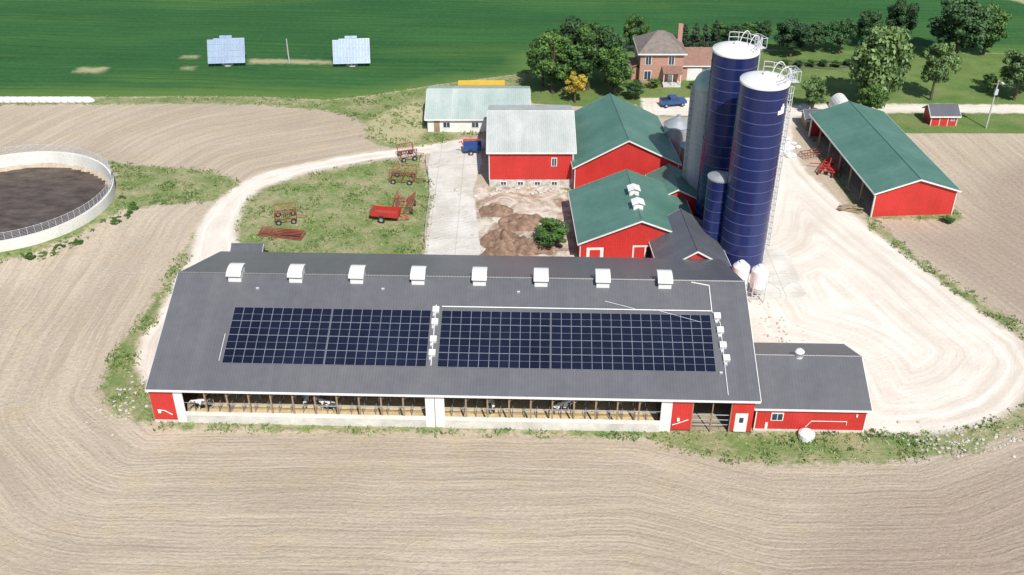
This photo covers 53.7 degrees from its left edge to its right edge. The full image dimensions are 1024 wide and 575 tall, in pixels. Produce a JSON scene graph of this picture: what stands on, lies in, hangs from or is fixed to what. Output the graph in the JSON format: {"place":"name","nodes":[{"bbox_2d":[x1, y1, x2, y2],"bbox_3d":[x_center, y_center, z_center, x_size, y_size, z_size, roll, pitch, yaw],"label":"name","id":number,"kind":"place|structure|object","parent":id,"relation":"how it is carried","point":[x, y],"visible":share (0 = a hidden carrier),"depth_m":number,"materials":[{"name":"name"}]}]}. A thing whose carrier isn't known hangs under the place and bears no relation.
{"place":"outdoors","nodes":[
{"label":"outdoors","id":0,"kind":"place"},
{"bbox_2d":[0,0,1023,574],"bbox_3d":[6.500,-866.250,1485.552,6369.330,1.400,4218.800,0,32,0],"label":"ground","id":1,"kind":"structure","parent":0,"point":[132,496],"depth_m":115.81,"materials":[{"name":"soil"}]},
{"bbox_2d":[22,253,35,259],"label":"wild shrub","id":2,"kind":"object","parent":1,"relation":"on","point":[27,256],"visible":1,"depth_m":125.68,"materials":[{"name":"green plant"}]},
{"bbox_2d":[0,96,94,103],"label":"silage bag","id":3,"kind":"object","parent":1,"relation":"on","point":[36,99],"visible":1,"depth_m":169.73,"materials":[{"name":"white paint"}]},
{"bbox_2d":[0,144,115,251],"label":"manure tank","id":4,"kind":"object","parent":1,"relation":"on","point":[40,205],"visible":0.99,"depth_m":140.64,"materials":[{"name":"concrete"}]},
{"bbox_2d":[109,219,121,224],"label":"wild shrub","id":5,"kind":"object","parent":1,"relation":"on","point":[112,221],"visible":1,"depth_m":133.66,"materials":[{"name":"green plant"}]},
{"bbox_2d":[86,376,147,435],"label":"rubble","id":6,"kind":"object","parent":1,"relation":"on","point":[120,409],"visible":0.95,"depth_m":102.35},
{"bbox_2d":[207,35,244,66],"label":"solar tracker","id":7,"kind":"object","parent":1,"relation":"on","point":[220,53],"visible":1,"depth_m":184.13,"materials":[{"name":"grey paint"}]},
{"bbox_2d":[230,243,267,251],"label":"feed shed","id":8,"kind":"structure","parent":1,"relation":"on","point":[248,247],"depth_m":123.66,"materials":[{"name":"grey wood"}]},
{"bbox_2d":[257,226,305,239],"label":"pile of steel beams","id":9,"kind":"structure","parent":1,"relation":"on","point":[288,232],"depth_m":131.76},
{"bbox_2d":[273,202,306,225],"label":"hay feeder wagon","id":10,"kind":"object","parent":1,"relation":"on","point":[293,212],"visible":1,"depth_m":135.05,"materials":[{"name":"red metal"}]},
{"bbox_2d":[332,36,369,66],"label":"solar tracker","id":11,"kind":"object","parent":1,"relation":"on","point":[343,48],"visible":1,"depth_m":183.97,"materials":[{"name":"grey paint"}]},
{"bbox_2d":[369,205,409,222],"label":"manure spreader","id":12,"kind":"object","parent":1,"relation":"on","point":[380,212],"visible":1,"depth_m":134.67,"materials":[{"name":"red paint"}]},
{"bbox_2d":[392,191,415,213],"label":"harrow","id":13,"kind":"object","parent":1,"relation":"on","point":[410,199],"visible":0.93,"depth_m":137.57,"materials":[{"name":"red metal"}]},
{"bbox_2d":[389,164,424,184],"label":"hay feeder wagon","id":14,"kind":"object","parent":1,"relation":"on","point":[397,174],"visible":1,"depth_m":144.68,"materials":[{"name":"red metal"}]},
{"bbox_2d":[396,142,423,161],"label":"hay feeder wagon","id":15,"kind":"object","parent":1,"relation":"on","point":[410,152],"visible":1,"depth_m":151.29,"materials":[{"name":"red metal"}]},
{"bbox_2d":[424,155,430,243],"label":"paddock fence","id":16,"kind":"object","parent":1,"relation":"on","point":[428,201],"visible":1,"depth_m":137.19,"materials":[{"name":"white wood"}]},
{"bbox_2d":[145,251,761,432],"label":"dairy barn","id":17,"kind":"structure","parent":1,"relation":"on","point":[603,343],"depth_m":101.02,"materials":[{"name":"grey"}]},
{"bbox_2d":[188,398,213,410],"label":"dairy cow","id":18,"kind":"object","parent":17,"relation":"on","point":[202,403],"visible":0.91,"depth_m":100.32},
{"bbox_2d":[302,395,310,408],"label":"dairy cow","id":19,"kind":"object","parent":17,"relation":"on","point":[306,399],"visible":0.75,"depth_m":100.76},
{"bbox_2d":[312,397,335,412],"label":"dairy cow","id":20,"kind":"object","parent":17,"relation":"on","point":[323,402],"visible":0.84,"depth_m":100.24},
{"bbox_2d":[158,409,747,431],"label":"doors","id":21,"kind":"structure","parent":17,"relation":"in","point":[740,424],"depth_m":98.12,"materials":[{"name":"red paint"}]},
{"bbox_2d":[488,398,494,414],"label":"dairy cow","id":22,"kind":"object","parent":17,"relation":"on","point":[491,403],"visible":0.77,"depth_m":100.09},
{"bbox_2d":[553,400,573,414],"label":"dairy cow","id":23,"kind":"object","parent":17,"relation":"on","point":[564,404],"visible":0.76,"depth_m":99.98},
{"bbox_2d":[459,138,485,155],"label":"blue feed mixer","id":24,"kind":"object","parent":1,"relation":"on","point":[470,145],"visible":0.98,"depth_m":152.61,"materials":[{"name":"paint"}]},
{"bbox_2d":[424,86,530,131],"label":"machinery shed","id":25,"kind":"structure","parent":1,"relation":"on","point":[456,108],"depth_m":161.00,"materials":[{"name":"white paint"}]},
{"bbox_2d":[434,121,478,131],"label":"windows","id":26,"kind":"structure","parent":25,"relation":"in","point":[436,123],"depth_m":159.45,"materials":[{"name":"white paint"}]},
{"bbox_2d":[458,80,504,85],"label":"yellow grain wagon","id":27,"kind":"object","parent":1,"relation":"on","point":[481,82],"visible":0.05,"depth_m":172.61,"materials":[{"name":"paint"}]},
{"bbox_2d":[479,203,512,217],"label":"manure pile","id":28,"kind":"object","parent":1,"relation":"on","point":[494,210],"visible":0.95,"depth_m":137.13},
{"bbox_2d":[480,245,518,255],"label":"manure pile","id":29,"kind":"object","parent":1,"relation":"on","point":[500,251],"visible":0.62,"depth_m":126.77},
{"bbox_2d":[480,226,520,249],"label":"manure pile","id":30,"kind":"object","parent":1,"relation":"on","point":[503,236],"visible":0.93,"depth_m":129.94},
{"bbox_2d":[0,72,1023,465],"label":"weedy grass","id":31,"kind":"structure","parent":1,"relation":"on","point":[348,234],"depth_m":130.41,"materials":[{"name":"plant"}]},
{"bbox_2d":[454,187,571,196],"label":"rubble","id":32,"kind":"object","parent":1,"relation":"on","point":[557,189],"visible":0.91,"depth_m":142.47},
{"bbox_2d":[498,213,543,231],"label":"manure pile","id":33,"kind":"object","parent":1,"relation":"on","point":[516,222],"visible":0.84,"depth_m":134.09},
{"bbox_2d":[512,236,552,255],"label":"manure pile","id":34,"kind":"object","parent":1,"relation":"on","point":[523,245],"visible":0.74,"depth_m":128.58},
{"bbox_2d":[525,37,562,86],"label":"maple tree","id":35,"kind":"object","parent":1,"relation":"on","point":[534,46],"visible":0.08,"depth_m":173.00,"materials":[{"name":"green plant"}]},
{"bbox_2d":[534,217,569,245],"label":"elder bush","id":36,"kind":"object","parent":1,"relation":"on","point":[550,231],"visible":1,"depth_m":128.22,"materials":[{"name":"green plant"}]},
{"bbox_2d":[526,30,579,93],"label":"maple tree","id":37,"kind":"object","parent":1,"relation":"on","point":[541,61],"visible":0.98,"depth_m":169.25,"materials":[{"name":"green plant"}]},
{"bbox_2d":[547,15,582,78],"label":"maple tree","id":38,"kind":"object","parent":1,"relation":"on","point":[570,26],"visible":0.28,"depth_m":174.06,"materials":[{"name":"green plant"}]},
{"bbox_2d":[564,71,587,102],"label":"golden maple tree","id":39,"kind":"object","parent":1,"relation":"on","point":[577,84],"visible":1,"depth_m":167.72,"materials":[{"name":"yellow plant"}]},
{"bbox_2d":[558,22,618,89],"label":"maple tree","id":40,"kind":"object","parent":1,"relation":"on","point":[586,58],"visible":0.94,"depth_m":169.53,"materials":[{"name":"green plant"}]},
{"bbox_2d":[594,25,629,82],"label":"maple tree","id":41,"kind":"object","parent":1,"relation":"on","point":[622,42],"visible":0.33,"depth_m":173.59,"materials":[{"name":"green plant"}]},
{"bbox_2d":[596,45,633,95],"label":"maple tree","id":42,"kind":"object","parent":1,"relation":"on","point":[615,70],"visible":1,"depth_m":168.31,"materials":[{"name":"green plant"}]},
{"bbox_2d":[623,79,644,98],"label":"lilac bush","id":43,"kind":"object","parent":1,"relation":"on","point":[634,87],"visible":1,"depth_m":169.96,"materials":[{"name":"green plant"}]},
{"bbox_2d":[623,14,651,52],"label":"apple tree","id":44,"kind":"object","parent":1,"relation":"on","point":[630,32],"visible":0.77,"depth_m":187.92,"materials":[{"name":"green plant"}]},
{"bbox_2d":[647,78,661,87],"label":"lilac bush","id":45,"kind":"object","parent":1,"relation":"on","point":[655,82],"visible":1,"depth_m":175.19,"materials":[{"name":"green plant"}]},
{"bbox_2d":[627,23,711,86],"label":"brick farmhouse","id":46,"kind":"object","parent":1,"relation":"on","point":[666,58],"visible":0.77,"depth_m":176.93,"materials":[{"name":"brick"}]},
{"bbox_2d":[659,94,686,107],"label":"pickup truck","id":47,"kind":"object","parent":1,"relation":"on","point":[671,99],"visible":1,"depth_m":168.31,"materials":[{"name":"blue paint"}]},
{"bbox_2d":[664,114,687,158],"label":"grain bin","id":48,"kind":"object","parent":1,"relation":"on","point":[675,128],"visible":0.51,"depth_m":147.87,"materials":[{"name":"metal"}]},
{"bbox_2d":[651,252,708,258],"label":"walls","id":49,"kind":"structure","parent":1,"relation":"on","point":[697,256],"depth_m":118.57,"materials":[{"name":"red"}]},
{"bbox_2d":[649,209,731,268],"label":"roof","id":50,"kind":"structure","parent":49,"relation":"on","point":[677,242],"depth_m":122.08,"materials":[{"name":"metal"}]},
{"bbox_2d":[649,208,731,266],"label":"trim","id":51,"kind":"structure","parent":49,"relation":"attached to","point":[692,239],"depth_m":120.30,"materials":[{"name":"white paint"}]},
{"bbox_2d":[672,191,695,215],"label":"walls","id":52,"kind":"structure","parent":1,"relation":"on","point":[691,201],"depth_m":134.10,"materials":[{"name":"red"}]},
{"bbox_2d":[645,163,695,198],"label":"trim","id":53,"kind":"structure","parent":52,"relation":"attached to","point":[677,185],"depth_m":133.40,"materials":[{"name":"white metal"}]},
{"bbox_2d":[646,164,696,196],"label":"roof","id":54,"kind":"structure","parent":52,"relation":"on","point":[663,174],"depth_m":136.44,"materials":[{"name":"green metal"}]},
{"bbox_2d":[682,24,692,46],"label":"spruce tree","id":55,"kind":"object","parent":1,"relation":"on","point":[686,39],"visible":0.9,"depth_m":192.41,"materials":[{"name":"green plant"}]},
{"bbox_2d":[686,22,702,46],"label":"spruce tree","id":56,"kind":"object","parent":1,"relation":"on","point":[699,41],"visible":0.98,"depth_m":192.19,"materials":[{"name":"green plant"}]},
{"bbox_2d":[682,68,710,189],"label":"concrete stave silo","id":57,"kind":"object","parent":1,"relation":"on","point":[695,125],"visible":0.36,"depth_m":132.30,"materials":[{"name":"grey paint"}]},
{"bbox_2d":[697,23,711,46],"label":"spruce tree","id":58,"kind":"object","parent":1,"relation":"on","point":[707,40],"visible":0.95,"depth_m":192.92,"materials":[{"name":"green plant"}]},
{"bbox_2d":[702,171,727,241],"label":"feed silo","id":59,"kind":"object","parent":1,"relation":"on","point":[716,187],"visible":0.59,"depth_m":122.02,"materials":[{"name":"blue metal"}]},
{"bbox_2d":[709,19,721,46],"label":"spruce tree","id":60,"kind":"object","parent":1,"relation":"on","point":[716,37],"visible":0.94,"depth_m":192.30,"materials":[{"name":"green plant"}]},
{"bbox_2d":[710,22,731,38],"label":"maple tree","id":61,"kind":"object","parent":1,"relation":"on","point":[722,32],"visible":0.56,"depth_m":193.51,"materials":[{"name":"green plant"}]},
{"bbox_2d":[694,30,767,219],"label":"blue silo","id":62,"kind":"object","parent":1,"relation":"on","point":[732,62],"visible":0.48,"depth_m":122.25,"materials":[{"name":"blue metal"}]},
{"bbox_2d":[724,23,745,40],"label":"maple tree","id":63,"kind":"object","parent":1,"relation":"on","point":[735,27],"visible":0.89,"depth_m":192.36,"materials":[{"name":"green plant"}]},
{"bbox_2d":[732,260,749,289],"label":"feed bin","id":64,"kind":"object","parent":1,"relation":"on","point":[741,269],"visible":0.61,"depth_m":117.22,"materials":[{"name":"metal"}]},
{"bbox_2d":[739,22,757,42],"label":"maple tree","id":65,"kind":"object","parent":1,"relation":"on","point":[745,26],"visible":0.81,"depth_m":192.57,"materials":[{"name":"green plant"}]},
{"bbox_2d":[747,264,768,302],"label":"feed bin","id":66,"kind":"object","parent":1,"relation":"on","point":[759,278],"visible":0.96,"depth_m":116.82,"materials":[{"name":"metal"}]},
{"bbox_2d":[720,61,801,277],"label":"blue silo","id":67,"kind":"object","parent":1,"relation":"on","point":[761,108],"visible":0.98,"depth_m":116.00,"materials":[{"name":"blue metal"}]},
{"bbox_2d":[749,20,772,37],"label":"maple tree","id":68,"kind":"object","parent":1,"relation":"on","point":[764,25],"visible":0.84,"depth_m":192.44,"materials":[{"name":"green plant"}]},
{"bbox_2d":[757,25,770,40],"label":"maple tree","id":69,"kind":"object","parent":1,"relation":"on","point":[766,30],"visible":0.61,"depth_m":192.72,"materials":[{"name":"green plant"}]},
{"bbox_2d":[759,303,803,342],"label":"rubble","id":70,"kind":"object","parent":1,"relation":"on","point":[778,323],"visible":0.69,"depth_m":113.95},
{"bbox_2d":[780,136,800,157],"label":"bale wrap pile","id":71,"kind":"object","parent":1,"relation":"on","point":[788,147],"visible":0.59,"depth_m":154.13,"materials":[{"name":"white paint"}]},
{"bbox_2d":[773,17,813,56],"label":"maple tree","id":72,"kind":"object","parent":1,"relation":"on","point":[789,35],"visible":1,"depth_m":186.14,"materials":[{"name":"green plant"}]},
{"bbox_2d":[793,60,804,66],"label":"garden shrub","id":73,"kind":"object","parent":1,"relation":"on","point":[799,62],"visible":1,"depth_m":184.26,"materials":[{"name":"green plant"}]},
{"bbox_2d":[752,410,865,429],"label":"walls","id":74,"kind":"structure","parent":1,"relation":"on","point":[795,420],"depth_m":98.49,"materials":[{"name":"red"}]},
{"bbox_2d":[753,413,863,442],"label":"fittings","id":75,"kind":"object","parent":74,"relation":"attached to","point":[806,435],"visible":1,"depth_m":98.28,"materials":[{"name":"white paint"}]},
{"bbox_2d":[754,342,871,410],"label":"roof","id":76,"kind":"structure","parent":74,"relation":"on","point":[814,383],"depth_m":99.24,"materials":[{"name":"grey metal"}]},
{"bbox_2d":[794,348,804,358],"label":"roof vent","id":77,"kind":"object","parent":76,"relation":"on","point":[799,353],"visible":1,"depth_m":100.25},
{"bbox_2d":[753,342,872,430],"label":"trim","id":78,"kind":"structure","parent":74,"relation":"attached to","point":[805,410],"depth_m":97.83,"materials":[{"name":"grey metal"}]},
{"bbox_2d":[799,109,821,130],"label":"garden hut","id":79,"kind":"object","parent":1,"relation":"on","point":[805,120],"visible":0.54,"depth_m":160.15,"materials":[{"name":"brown wood"}]},
{"bbox_2d":[800,148,822,160],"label":"field cultivator","id":80,"kind":"object","parent":1,"relation":"on","point":[810,152],"visible":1,"depth_m":151.76,"materials":[{"name":"red metal"}]},
{"bbox_2d":[806,59,816,65],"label":"garden shrub","id":81,"kind":"object","parent":1,"relation":"on","point":[810,62],"visible":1,"depth_m":184.49,"materials":[{"name":"green plant"}]},
{"bbox_2d":[800,75,827,108],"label":"willow tree","id":82,"kind":"object","parent":1,"relation":"on","point":[813,94],"visible":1,"depth_m":164.39,"materials":[{"name":"green plant"}]},
{"bbox_2d":[809,22,828,51],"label":"maple tree","id":83,"kind":"object","parent":1,"relation":"on","point":[819,29],"visible":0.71,"depth_m":188.95,"materials":[{"name":"green plant"}]},
{"bbox_2d":[818,59,829,65],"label":"garden shrub","id":84,"kind":"object","parent":1,"relation":"on","point":[824,62],"visible":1,"depth_m":184.50,"materials":[{"name":"green plant"}]},
{"bbox_2d":[811,153,841,177],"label":"disc harrow","id":85,"kind":"object","parent":1,"relation":"on","point":[820,168],"visible":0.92,"depth_m":147.33,"materials":[{"name":"red paint"}]},
{"bbox_2d":[831,60,841,66],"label":"garden shrub","id":86,"kind":"object","parent":1,"relation":"on","point":[836,62],"visible":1,"depth_m":184.10,"materials":[{"name":"green plant"}]},
{"bbox_2d":[828,93,848,106],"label":"white quonset hut","id":87,"kind":"object","parent":1,"relation":"on","point":[837,98],"visible":0.46,"depth_m":166.73,"materials":[{"name":"paint"}]},
{"bbox_2d":[826,18,858,53],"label":"ash tree","id":88,"kind":"object","parent":1,"relation":"on","point":[839,37],"visible":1,"depth_m":187.44,"materials":[{"name":"green plant"}]},
{"bbox_2d":[837,204,865,212],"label":"timber pile","id":89,"kind":"object","parent":1,"relation":"on","point":[844,207],"visible":1,"depth_m":137.67,"materials":[{"name":"brown wood"}]},
{"bbox_2d":[855,10,884,41],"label":"maple tree","id":90,"kind":"object","parent":1,"relation":"on","point":[864,24],"visible":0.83,"depth_m":189.57,"materials":[{"name":"green plant"}]},
{"bbox_2d":[856,84,885,108],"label":"bush","id":91,"kind":"object","parent":1,"relation":"on","point":[868,98],"visible":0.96,"depth_m":162.53,"materials":[{"name":"green plant"}]},
{"bbox_2d":[848,24,915,106],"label":"willow tree","id":92,"kind":"object","parent":1,"relation":"on","point":[882,57],"visible":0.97,"depth_m":162.95,"materials":[{"name":"green plant"}]},
{"bbox_2d":[808,101,961,216],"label":"open drive shed","id":93,"kind":"structure","parent":1,"relation":"on","point":[896,168],"depth_m":140.22,"materials":[{"name":"red"}]},
{"bbox_2d":[885,0,919,30],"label":"maple tree","id":94,"kind":"object","parent":1,"relation":"on","point":[910,12],"visible":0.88,"depth_m":190.65,"materials":[{"name":"green plant"}]},
{"bbox_2d":[920,42,962,100],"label":"ash tree","id":95,"kind":"object","parent":1,"relation":"on","point":[947,57],"visible":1,"depth_m":166.70,"materials":[{"name":"green plant"}]},
{"bbox_2d":[922,104,960,125],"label":"red shed","id":96,"kind":"structure","parent":1,"relation":"on","point":[941,114],"depth_m":161.48,"materials":[{"name":"wood"}]},
{"bbox_2d":[938,118,954,125],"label":"door","id":97,"kind":"structure","parent":96,"relation":"in","point":[943,121],"depth_m":161.57,"materials":[{"name":"white paint"}]},
{"bbox_2d":[863,421,1023,464],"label":"rubble","id":98,"kind":"object","parent":1,"relation":"on","point":[976,443],"visible":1,"depth_m":97.85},
{"bbox_2d":[941,215,955,222],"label":"elder bush","id":99,"kind":"object","parent":1,"relation":"on","point":[947,219],"visible":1,"depth_m":134.25,"materials":[{"name":"green plant"}]},
{"bbox_2d":[926,0,1001,54],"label":"maple tree","id":100,"kind":"object","parent":1,"relation":"on","point":[968,28],"visible":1,"depth_m":181.24,"materials":[{"name":"green plant"}]},
{"bbox_2d":[982,73,998,92],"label":"maple tree","id":101,"kind":"object","parent":1,"relation":"on","point":[989,82],"visible":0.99,"depth_m":172.32,"materials":[{"name":"green plant"}]},
{"bbox_2d":[976,3,1011,54],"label":"maple tree","id":102,"kind":"object","parent":1,"relation":"on","point":[997,30],"visible":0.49,"depth_m":185.70,"materials":[{"name":"green plant"}]},
{"bbox_2d":[985,80,1004,127],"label":"utility pole","id":103,"kind":"object","parent":1,"relation":"on","point":[996,90],"visible":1,"depth_m":158.55,"materials":[{"name":"wood"}]},
{"bbox_2d":[999,49,1023,100],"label":"ash tree","id":104,"kind":"object","parent":1,"relation":"on","point":[1014,67],"visible":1,"depth_m":168.58,"materials":[{"name":"green plant"}]},
{"bbox_2d":[486,105,576,187],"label":"bank barn","id":105,"kind":"structure","parent":0,"point":[531,146],"depth_m":142.90,"materials":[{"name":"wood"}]},
{"bbox_2d":[500,154,573,187],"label":"windows","id":106,"kind":"structure","parent":105,"relation":"in","point":[553,160],"depth_m":143.28,"materials":[{"name":"white paint"}]},
{"bbox_2d":[571,93,681,188],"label":"hay barn","id":107,"kind":"structure","parent":0,"point":[615,134],"depth_m":142.02,"materials":[{"name":"red"}]},
{"bbox_2d":[568,169,691,257],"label":"cattle barn","id":108,"kind":"structure","parent":0,"point":[624,213],"depth_m":127.05,"materials":[{"name":"red"}]},
{"bbox_2d":[586,245,650,257],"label":"doors","id":109,"kind":"structure","parent":108,"relation":"in","point":[641,251],"depth_m":125.31,"materials":[{"name":"red paint"}]},
{"bbox_2d":[679,141,684,169],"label":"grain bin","id":110,"kind":"object","parent":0,"point":[682,153],"visible":0.16,"depth_m":145.37,"materials":[{"name":"metal"}]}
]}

